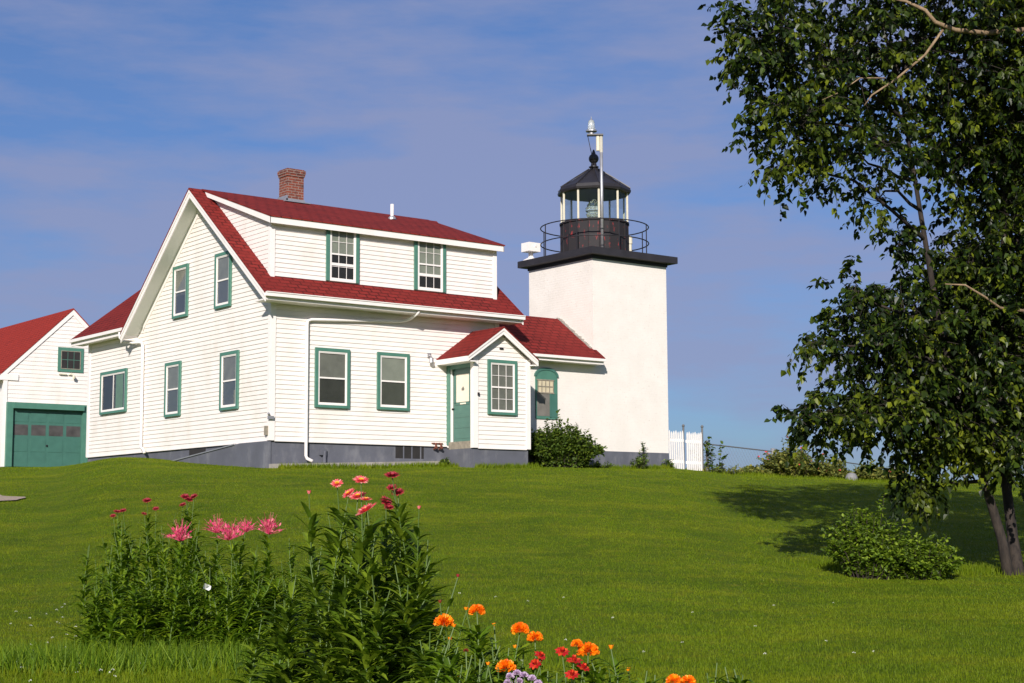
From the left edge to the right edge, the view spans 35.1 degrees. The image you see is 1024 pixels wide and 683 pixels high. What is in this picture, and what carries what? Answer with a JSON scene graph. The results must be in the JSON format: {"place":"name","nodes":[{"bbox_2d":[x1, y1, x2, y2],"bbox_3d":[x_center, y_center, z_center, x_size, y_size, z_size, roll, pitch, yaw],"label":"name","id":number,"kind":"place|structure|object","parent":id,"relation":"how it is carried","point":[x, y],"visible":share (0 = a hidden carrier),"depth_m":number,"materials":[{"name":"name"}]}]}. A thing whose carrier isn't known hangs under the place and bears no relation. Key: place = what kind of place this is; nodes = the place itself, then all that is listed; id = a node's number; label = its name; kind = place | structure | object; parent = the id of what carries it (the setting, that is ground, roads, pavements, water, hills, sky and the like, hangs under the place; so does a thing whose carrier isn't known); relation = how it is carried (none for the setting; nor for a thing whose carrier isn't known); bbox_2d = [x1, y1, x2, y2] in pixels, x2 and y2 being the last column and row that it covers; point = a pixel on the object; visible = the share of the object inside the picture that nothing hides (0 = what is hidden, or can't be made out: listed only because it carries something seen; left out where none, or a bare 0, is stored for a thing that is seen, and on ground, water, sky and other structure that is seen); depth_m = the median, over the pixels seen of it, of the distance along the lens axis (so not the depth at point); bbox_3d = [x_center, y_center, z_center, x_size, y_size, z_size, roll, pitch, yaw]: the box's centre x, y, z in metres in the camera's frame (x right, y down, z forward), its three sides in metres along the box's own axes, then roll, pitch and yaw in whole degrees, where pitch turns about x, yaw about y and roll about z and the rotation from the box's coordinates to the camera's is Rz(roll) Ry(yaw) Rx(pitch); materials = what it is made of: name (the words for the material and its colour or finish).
{"place":"outdoors","nodes":[
{"label":"outdoors","id":0,"kind":"place"},
{"bbox_2d":[278,461,676,468],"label":"tall grass","id":1,"kind":"structure","parent":0,"point":[389,465],"depth_m":42.04,"materials":[{"name":"green plant"}]},
{"bbox_2d":[0,623,1019,682],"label":"tall grass","id":2,"kind":"structure","parent":0,"point":[174,672],"depth_m":12.15,"materials":[{"name":"green plant"}]},
{"bbox_2d":[0,456,1023,682],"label":"lawn ground","id":3,"kind":"structure","parent":0,"point":[463,499],"depth_m":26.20,"materials":[{"name":"plant"}]},
{"bbox_2d":[0,308,88,466],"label":"garage","id":4,"kind":"structure","parent":3,"relation":"on","point":[43,388],"depth_m":58.47,"materials":[{"name":"white wood"}]},
{"bbox_2d":[12,408,81,466],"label":"garage door","id":5,"kind":"structure","parent":4,"relation":"in","point":[41,438],"depth_m":58.17,"materials":[{"name":"green wood"}]},
{"bbox_2d":[57,347,83,372],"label":"window","id":6,"kind":"structure","parent":4,"relation":"in","point":[69,359],"depth_m":59.00,"materials":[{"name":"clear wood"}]},
{"bbox_2d":[40,544,126,644],"bbox_3d":[-3.547,2.236,14.060,0.894,0.937,0.826,-1,-7,5],"label":"daylily clump","id":7,"kind":"object","parent":3,"relation":"on","point":[83,579],"visible":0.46,"depth_m":14.15,"materials":[{"name":"green plant"}]},
{"bbox_2d":[43,568,128,649],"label":"daylily clump","id":8,"kind":"object","parent":3,"relation":"on","point":[97,625],"visible":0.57,"depth_m":13.65,"materials":[{"name":"green plant"}]},
{"bbox_2d":[74,533,142,632],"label":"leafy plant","id":9,"kind":"object","parent":3,"relation":"on","point":[117,556],"visible":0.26,"depth_m":14.80,"materials":[{"name":"green plant"}]},
{"bbox_2d":[82,509,141,620],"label":"strawflower plant","id":10,"kind":"object","parent":3,"relation":"on","point":[117,537],"visible":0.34,"depth_m":15.16,"materials":[{"name":"green plant"}]},
{"bbox_2d":[71,559,169,642],"bbox_3d":[-3.255,2.253,13.639,0.876,0.834,0.921,5,-8,-37],"label":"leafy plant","id":11,"kind":"object","parent":3,"relation":"on","point":[122,573],"visible":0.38,"depth_m":13.75,"materials":[{"name":"green plant"}]},
{"bbox_2d":[90,590,174,653],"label":"daylily clump","id":12,"kind":"object","parent":3,"relation":"on","point":[112,622],"visible":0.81,"depth_m":13.25,"materials":[{"name":"green plant"}]},
{"bbox_2d":[108,527,160,626],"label":"daylily clump","id":13,"kind":"object","parent":3,"relation":"on","point":[132,554],"visible":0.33,"depth_m":14.79,"materials":[{"name":"green plant"}]},
{"bbox_2d":[92,580,187,651],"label":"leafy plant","id":14,"kind":"object","parent":3,"relation":"on","point":[153,618],"visible":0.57,"depth_m":13.45,"materials":[{"name":"green plant"}]},
{"bbox_2d":[124,497,168,596],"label":"strawflower plant","id":15,"kind":"object","parent":3,"relation":"on","point":[148,527],"visible":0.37,"depth_m":15.35,"materials":[{"name":"green plant"}]},
{"bbox_2d":[127,535,196,636],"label":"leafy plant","id":16,"kind":"object","parent":3,"relation":"on","point":[164,578],"visible":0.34,"depth_m":13.96,"materials":[{"name":"green plant"}]},
{"bbox_2d":[140,513,191,608],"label":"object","id":17,"kind":"object","parent":3,"relation":"on","point":[164,546],"visible":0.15,"depth_m":15.04,"materials":[{"name":"green plant"}]},
{"bbox_2d":[124,563,215,641],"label":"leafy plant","id":18,"kind":"object","parent":3,"relation":"on","point":[195,580],"visible":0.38,"depth_m":13.62,"materials":[{"name":"green plant"}]},
{"bbox_2d":[144,520,196,638],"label":"spider flower plant","id":19,"kind":"object","parent":3,"relation":"on","point":[179,533],"visible":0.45,"depth_m":13.97,"materials":[{"name":"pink plant"}]},
{"bbox_2d":[125,575,226,652],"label":"leafy plant","id":20,"kind":"object","parent":3,"relation":"on","point":[178,617],"visible":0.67,"depth_m":13.26,"materials":[{"name":"green plant"}]},
{"bbox_2d":[166,493,210,608],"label":"strawflower plant","id":21,"kind":"object","parent":3,"relation":"on","point":[187,497],"visible":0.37,"depth_m":15.24,"materials":[{"name":"green plant"}]},
{"bbox_2d":[171,520,206,624],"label":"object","id":22,"kind":"object","parent":3,"relation":"on","point":[187,562],"visible":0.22,"depth_m":14.89,"materials":[{"name":"green plant"}]},
{"bbox_2d":[181,539,220,638],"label":"daylily clump","id":23,"kind":"object","parent":3,"relation":"on","point":[208,566],"visible":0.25,"depth_m":14.59,"materials":[{"name":"green plant"}]},
{"bbox_2d":[168,556,248,649],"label":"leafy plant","id":24,"kind":"object","parent":3,"relation":"on","point":[202,618],"visible":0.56,"depth_m":13.57,"materials":[{"name":"green plant"}]},
{"bbox_2d":[189,514,229,629],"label":"spider flower plant","id":25,"kind":"object","parent":3,"relation":"on","point":[214,555],"visible":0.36,"depth_m":14.52,"materials":[{"name":"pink plant"}]},
{"bbox_2d":[177,585,268,652],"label":"daylily clump","id":26,"kind":"object","parent":3,"relation":"on","point":[219,618],"visible":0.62,"depth_m":13.30,"materials":[{"name":"green plant"}]},
{"bbox_2d":[189,522,263,624],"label":"spider flower plant","id":27,"kind":"object","parent":3,"relation":"on","point":[228,536],"visible":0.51,"depth_m":14.24,"materials":[{"name":"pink plant"}]},
{"bbox_2d":[210,536,262,619],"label":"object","id":28,"kind":"object","parent":3,"relation":"on","point":[236,559],"visible":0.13,"depth_m":14.70,"materials":[{"name":"green plant"}]},
{"bbox_2d":[205,558,267,642],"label":"daylily clump","id":29,"kind":"object","parent":3,"relation":"on","point":[225,581],"visible":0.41,"depth_m":13.66,"materials":[{"name":"green plant"}]},
{"bbox_2d":[220,519,260,622],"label":"spider flower plant","id":30,"kind":"object","parent":3,"relation":"on","point":[247,528],"visible":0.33,"depth_m":14.64,"materials":[{"name":"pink plant"}]},
{"bbox_2d":[233,545,272,631],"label":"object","id":31,"kind":"object","parent":3,"relation":"on","point":[251,570],"visible":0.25,"depth_m":13.96,"materials":[{"name":"green plant"}]},
{"bbox_2d":[210,575,298,648],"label":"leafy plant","id":32,"kind":"object","parent":3,"relation":"on","point":[250,605],"visible":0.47,"depth_m":13.49,"materials":[{"name":"green plant"}]},
{"bbox_2d":[222,607,315,682],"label":"leafy plant","id":33,"kind":"object","parent":3,"relation":"on","point":[257,654],"visible":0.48,"depth_m":8.23,"materials":[{"name":"green plant"}]},
{"bbox_2d":[236,512,304,627],"bbox_3d":[-2.084,2.087,14.111,0.709,1.200,0.700,1,-7,-9],"label":"spider flower plant","id":34,"kind":"object","parent":3,"relation":"on","point":[267,527],"visible":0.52,"depth_m":14.24,"materials":[{"name":"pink plant"}]},
{"bbox_2d":[0,632,556,679],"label":"tall grass","id":35,"kind":"structure","parent":3,"relation":"on","point":[141,656],"depth_m":12.57,"materials":[{"name":"green plant"}]},
{"bbox_2d":[252,561,304,644],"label":"daylily clump","id":36,"kind":"object","parent":3,"relation":"on","point":[282,586],"visible":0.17,"depth_m":13.96,"materials":[{"name":"green plant"}]},
{"bbox_2d":[252,541,307,621],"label":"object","id":37,"kind":"object","parent":3,"relation":"on","point":[291,560],"visible":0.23,"depth_m":14.54,"materials":[{"name":"green plant"}]},
{"bbox_2d":[239,560,339,682],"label":"leafy plant","id":38,"kind":"object","parent":3,"relation":"on","point":[282,672],"visible":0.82,"depth_m":7.77,"materials":[{"name":"green plant"}]},
{"bbox_2d":[284,568,327,645],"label":"daylily clump","id":39,"kind":"object","parent":3,"relation":"on","point":[299,578],"visible":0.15,"depth_m":14.24,"materials":[{"name":"green plant"}]},
{"bbox_2d":[280,490,335,682],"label":"strawflower plant","id":40,"kind":"object","parent":3,"relation":"on","point":[309,536],"visible":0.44,"depth_m":8.32,"materials":[{"name":"green plant"}]},
{"bbox_2d":[69,168,605,467],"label":"farmhouse","id":41,"kind":"object","parent":3,"relation":"on","point":[290,325],"visible":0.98,"depth_m":42.83,"materials":[{"name":"white wood"}]},
{"bbox_2d":[99,368,127,414],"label":"window","id":42,"kind":"structure","parent":41,"relation":"in","point":[113,384],"depth_m":47.49,"materials":[{"name":"clear glass"}]},
{"bbox_2d":[164,361,181,417],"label":"window","id":43,"kind":"structure","parent":41,"relation":"in","point":[173,370],"depth_m":44.40,"materials":[{"name":"clear glass"}]},
{"bbox_2d":[172,263,188,318],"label":"window","id":44,"kind":"structure","parent":41,"relation":"in","point":[180,277],"depth_m":44.42,"materials":[{"name":"clear glass"}]},
{"bbox_2d":[214,251,231,309],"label":"window","id":45,"kind":"structure","parent":41,"relation":"in","point":[223,260],"depth_m":42.47,"materials":[{"name":"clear glass"}]},
{"bbox_2d":[219,350,239,410],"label":"window","id":46,"kind":"structure","parent":41,"relation":"in","point":[229,361],"depth_m":41.82,"materials":[{"name":"clear glass"}]},
{"bbox_2d":[314,347,349,408],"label":"window","id":47,"kind":"structure","parent":41,"relation":"in","point":[332,365],"depth_m":41.21,"materials":[{"name":"clear glass"}]},
{"bbox_2d":[326,230,359,283],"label":"window","id":48,"kind":"structure","parent":41,"relation":"in","point":[342,248],"depth_m":41.85,"materials":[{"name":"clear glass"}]},
{"bbox_2d":[376,352,409,410],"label":"window","id":49,"kind":"structure","parent":41,"relation":"in","point":[393,369],"depth_m":42.34,"materials":[{"name":"clear glass"}]},
{"bbox_2d":[395,446,435,461],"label":"cellar window","id":50,"kind":"structure","parent":41,"relation":"in","point":[402,453],"depth_m":42.52,"materials":[{"name":"grey glass"}]},
{"bbox_2d":[414,241,445,292],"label":"window","id":51,"kind":"structure","parent":41,"relation":"in","point":[429,258],"depth_m":43.51,"materials":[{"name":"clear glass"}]},
{"bbox_2d":[452,368,469,441],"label":"door","id":52,"kind":"structure","parent":41,"relation":"in","point":[461,408],"depth_m":42.95,"materials":[{"name":"wood"}]},
{"bbox_2d":[487,359,517,415],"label":"window","id":53,"kind":"structure","parent":41,"relation":"in","point":[502,379],"depth_m":43.01,"materials":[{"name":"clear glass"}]},
{"bbox_2d":[534,368,558,419],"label":"arched door","id":54,"kind":"structure","parent":41,"relation":"in","point":[546,398],"depth_m":45.44,"materials":[{"name":"teal wood"}]},
{"bbox_2d":[293,575,386,682],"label":"leafy plant","id":55,"kind":"object","parent":3,"relation":"on","point":[324,628],"visible":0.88,"depth_m":7.29,"materials":[{"name":"green plant"}]},
{"bbox_2d":[290,479,393,678],"bbox_3d":[-0.786,1.386,7.909,0.526,1.433,0.653,-2,-7,15],"label":"strawflower plant","id":56,"kind":"object","parent":3,"relation":"on","point":[335,548],"visible":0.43,"depth_m":7.91,"materials":[{"name":"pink plant"}]},
{"bbox_2d":[318,475,399,677],"bbox_3d":[-0.736,1.361,7.704,0.500,1.442,0.620,5,-8,-37],"label":"strawflower plant","id":57,"kind":"object","parent":3,"relation":"on","point":[357,495],"visible":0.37,"depth_m":7.68,"materials":[{"name":"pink plant"}]},
{"bbox_2d":[312,497,424,682],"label":"strawflower plant","id":58,"kind":"object","parent":3,"relation":"on","point":[373,568],"visible":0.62,"depth_m":7.42,"materials":[{"name":"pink plant"}]},
{"bbox_2d":[327,575,410,682],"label":"leafy plant","id":59,"kind":"object","parent":3,"relation":"on","point":[371,647],"visible":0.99,"depth_m":7.06,"materials":[{"name":"green plant"}]},
{"bbox_2d":[349,565,446,682],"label":"leafy plant","id":60,"kind":"object","parent":3,"relation":"on","point":[405,637],"visible":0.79,"depth_m":7.31,"materials":[{"name":"green plant"}]},
{"bbox_2d":[370,470,448,678],"bbox_3d":[-0.531,1.358,7.819,0.503,1.466,0.626,5,-8,-37],"label":"strawflower plant","id":61,"kind":"object","parent":3,"relation":"on","point":[404,548],"visible":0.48,"depth_m":7.85,"materials":[{"name":"green plant"}]},
{"bbox_2d":[375,506,453,682],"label":"strawflower plant","id":62,"kind":"object","parent":3,"relation":"on","point":[422,587],"visible":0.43,"depth_m":7.66,"materials":[{"name":"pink plant"}]},
{"bbox_2d":[377,484,452,675],"bbox_3d":[-0.476,1.417,8.112,0.568,1.408,0.539,5,-8,-37],"label":"strawflower plant","id":63,"kind":"object","parent":3,"relation":"on","point":[396,551],"visible":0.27,"depth_m":8.15,"materials":[{"name":"green plant"}]},
{"bbox_2d":[397,632,444,682],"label":"leafy plant","id":64,"kind":"object","parent":3,"relation":"on","point":[421,664],"visible":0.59,"depth_m":6.77,"materials":[{"name":"green plant"}]},
{"bbox_2d":[415,613,483,682],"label":"marigold plant","id":65,"kind":"object","parent":3,"relation":"on","point":[444,619],"visible":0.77,"depth_m":5.78,"materials":[{"name":"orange plant"}]},
{"bbox_2d":[428,574,473,671],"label":"strawflower plant","id":66,"kind":"object","parent":3,"relation":"on","point":[442,629],"visible":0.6,"depth_m":6.98,"materials":[{"name":"green plant"}]},
{"bbox_2d":[422,647,497,682],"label":"leafy plant","id":67,"kind":"object","parent":3,"relation":"on","point":[450,673],"visible":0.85,"depth_m":5.57,"materials":[{"name":"green plant"}]},
{"bbox_2d":[434,655,525,682],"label":"leafy plant","id":68,"kind":"object","parent":3,"relation":"on","point":[485,676],"visible":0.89,"depth_m":5.49,"materials":[{"name":"green plant"}]},
{"bbox_2d":[450,604,530,680],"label":"marigold plant","id":69,"kind":"object","parent":3,"relation":"on","point":[476,647],"visible":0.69,"depth_m":5.86,"materials":[{"name":"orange plant"}]},
{"bbox_2d":[486,659,516,681],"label":"marigold plant","id":70,"kind":"object","parent":3,"relation":"on","point":[507,664],"visible":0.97,"depth_m":5.54,"materials":[{"name":"orange plant"}]},
{"bbox_2d":[476,642,528,682],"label":"leafy plant","id":71,"kind":"object","parent":3,"relation":"on","point":[495,664],"visible":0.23,"depth_m":5.78,"materials":[{"name":"green plant"}]},
{"bbox_2d":[503,670,541,682],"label":"lilac flower plant","id":72,"kind":"object","parent":3,"relation":"on","point":[510,675],"visible":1,"depth_m":5.19,"materials":[{"name":"purple plant"}]},
{"bbox_2d":[485,622,560,682],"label":"marigold plant","id":73,"kind":"object","parent":3,"relation":"on","point":[532,636],"visible":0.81,"depth_m":5.80,"materials":[{"name":"orange plant"}]},
{"bbox_2d":[525,651,545,680],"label":"red flower plant","id":74,"kind":"object","parent":3,"relation":"on","point":[541,656],"visible":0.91,"depth_m":5.60,"materials":[{"name":"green plant"}]},
{"bbox_2d":[523,667,580,682],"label":"leafy plant","id":75,"kind":"object","parent":3,"relation":"on","point":[544,679],"visible":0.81,"depth_m":5.49,"materials":[{"name":"green plant"}]},
{"bbox_2d":[528,409,607,467],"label":"round shrub","id":76,"kind":"object","parent":3,"relation":"on","point":[556,446],"visible":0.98,"depth_m":44.36,"materials":[{"name":"green plant"}]},
{"bbox_2d":[555,646,589,682],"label":"red flower plant","id":77,"kind":"object","parent":3,"relation":"on","point":[563,651],"visible":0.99,"depth_m":5.59,"materials":[{"name":"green plant"}]},
{"bbox_2d":[560,639,612,682],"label":"marigold plant","id":78,"kind":"object","parent":3,"relation":"on","point":[586,648],"visible":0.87,"depth_m":5.71,"materials":[{"name":"orange plant"}]},
{"bbox_2d":[518,117,677,467],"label":"lighthouse","id":79,"kind":"object","parent":3,"relation":"on","point":[597,283],"visible":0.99,"depth_m":47.86,"materials":[{"name":"white painted stucco"},{"name":"black painted iron"},{"name":"glass"}]},
{"bbox_2d":[572,663,630,682],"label":"leafy plant","id":80,"kind":"object","parent":3,"relation":"on","point":[599,676],"visible":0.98,"depth_m":5.57,"materials":[{"name":"green plant"}]},
{"bbox_2d":[593,645,639,682],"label":"marigold plant","id":81,"kind":"object","parent":3,"relation":"on","point":[615,665],"visible":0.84,"depth_m":5.83,"materials":[{"name":"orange plant"}]},
{"bbox_2d":[630,455,649,468],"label":"wall weed","id":82,"kind":"object","parent":3,"relation":"on","point":[640,463],"depth_m":46.90,"materials":[{"name":"green plant"}]},
{"bbox_2d":[665,673,695,682],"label":"marigold plant","id":83,"kind":"object","parent":3,"relation":"on","point":[672,678],"visible":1,"depth_m":5.57,"materials":[{"name":"orange plant"}]},
{"bbox_2d":[682,424,684,468],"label":"gate post","id":84,"kind":"object","parent":3,"relation":"on","point":[683,425],"visible":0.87,"depth_m":49.07,"materials":[{"name":"grey wood"}]},
{"bbox_2d":[669,430,683,468],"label":"picket gate","id":85,"kind":"structure","parent":84,"relation":"attached to","point":[678,460],"depth_m":48.78,"materials":[{"name":"white wood"}]},
{"bbox_2d":[685,432,701,470],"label":"picket gate","id":86,"kind":"structure","parent":84,"relation":"attached to","point":[694,441],"depth_m":49.23,"materials":[{"name":"white wood"}]},
{"bbox_2d":[690,436,727,471],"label":"sapling","id":87,"kind":"object","parent":3,"relation":"on","point":[711,460],"visible":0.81,"depth_m":49.81,"materials":[{"name":"green plant"}]},
{"bbox_2d":[696,463,754,474],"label":"weed clump","id":88,"kind":"object","parent":3,"relation":"on","point":[716,469],"visible":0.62,"depth_m":49.73,"materials":[{"name":"green plant"}]},
{"bbox_2d":[705,663,755,682],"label":"leafy plant","id":89,"kind":"object","parent":3,"relation":"on","point":[736,679],"visible":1,"depth_m":6.18,"materials":[{"name":"green plant"}]},
{"bbox_2d":[738,464,775,474],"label":"fence bush","id":90,"kind":"object","parent":3,"relation":"on","point":[758,469],"visible":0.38,"depth_m":50.59,"materials":[{"name":"green plant"}]},
{"bbox_2d":[755,436,820,476],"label":"fence bush","id":91,"kind":"object","parent":3,"relation":"on","point":[776,464],"visible":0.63,"depth_m":50.98,"materials":[{"name":"green plant"}]},
{"bbox_2d":[810,453,846,478],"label":"fence bush","id":92,"kind":"object","parent":3,"relation":"on","point":[827,470],"visible":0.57,"depth_m":51.43,"materials":[{"name":"green plant"}]},
{"bbox_2d":[706,441,964,480],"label":"wire fence","id":93,"kind":"object","parent":3,"relation":"on","point":[771,451],"visible":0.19,"depth_m":51.04,"materials":[{"name":"grey metal"}]},
{"bbox_2d":[829,459,851,479],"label":"fence bush","id":94,"kind":"object","parent":3,"relation":"on","point":[841,465],"visible":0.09,"depth_m":52.73,"materials":[{"name":"green plant"}]},
{"bbox_2d":[697,0,1023,575],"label":"broadleaf tree","id":95,"kind":"object","parent":3,"relation":"on","point":[960,391],"visible":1,"depth_m":23.50,"materials":[{"name":"green plant"}]},
{"bbox_2d":[820,493,914,579],"bbox_3d":[5.081,2.801,23.141,1.340,1.258,1.142,-1,-7,9],"label":"bush","id":96,"kind":"object","parent":3,"relation":"on","point":[859,547],"visible":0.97,"depth_m":22.89,"materials":[{"name":"green plant"}]},
{"bbox_2d":[851,459,883,480],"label":"fence bush","id":97,"kind":"object","parent":3,"relation":"on","point":[864,474],"visible":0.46,"depth_m":52.05,"materials":[{"name":"green plant"}]},
{"bbox_2d":[871,463,911,481],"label":"fence bush","id":98,"kind":"object","parent":3,"relation":"on","point":[891,476],"visible":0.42,"depth_m":51.55,"materials":[{"name":"green plant"}]},
{"bbox_2d":[893,522,965,579],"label":"bush","id":99,"kind":"object","parent":3,"relation":"on","point":[936,561],"visible":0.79,"depth_m":22.96,"materials":[{"name":"green plant"}]},
{"bbox_2d":[0,0,1023,481],"label":"sky","id":100,"kind":"structure","parent":0,"point":[469,116],"materials":[{"name":"blue"}]},
{"bbox_2d":[682,468,1013,483],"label":"tall grass","id":101,"kind":"structure","parent":0,"point":[800,477],"depth_m":49.54,"materials":[{"name":"green plant"}]},
{"bbox_2d":[739,553,1023,577],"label":"tall grass","id":102,"kind":"structure","parent":0,"point":[969,569],"depth_m":24.23,"materials":[{"name":"green plant"}]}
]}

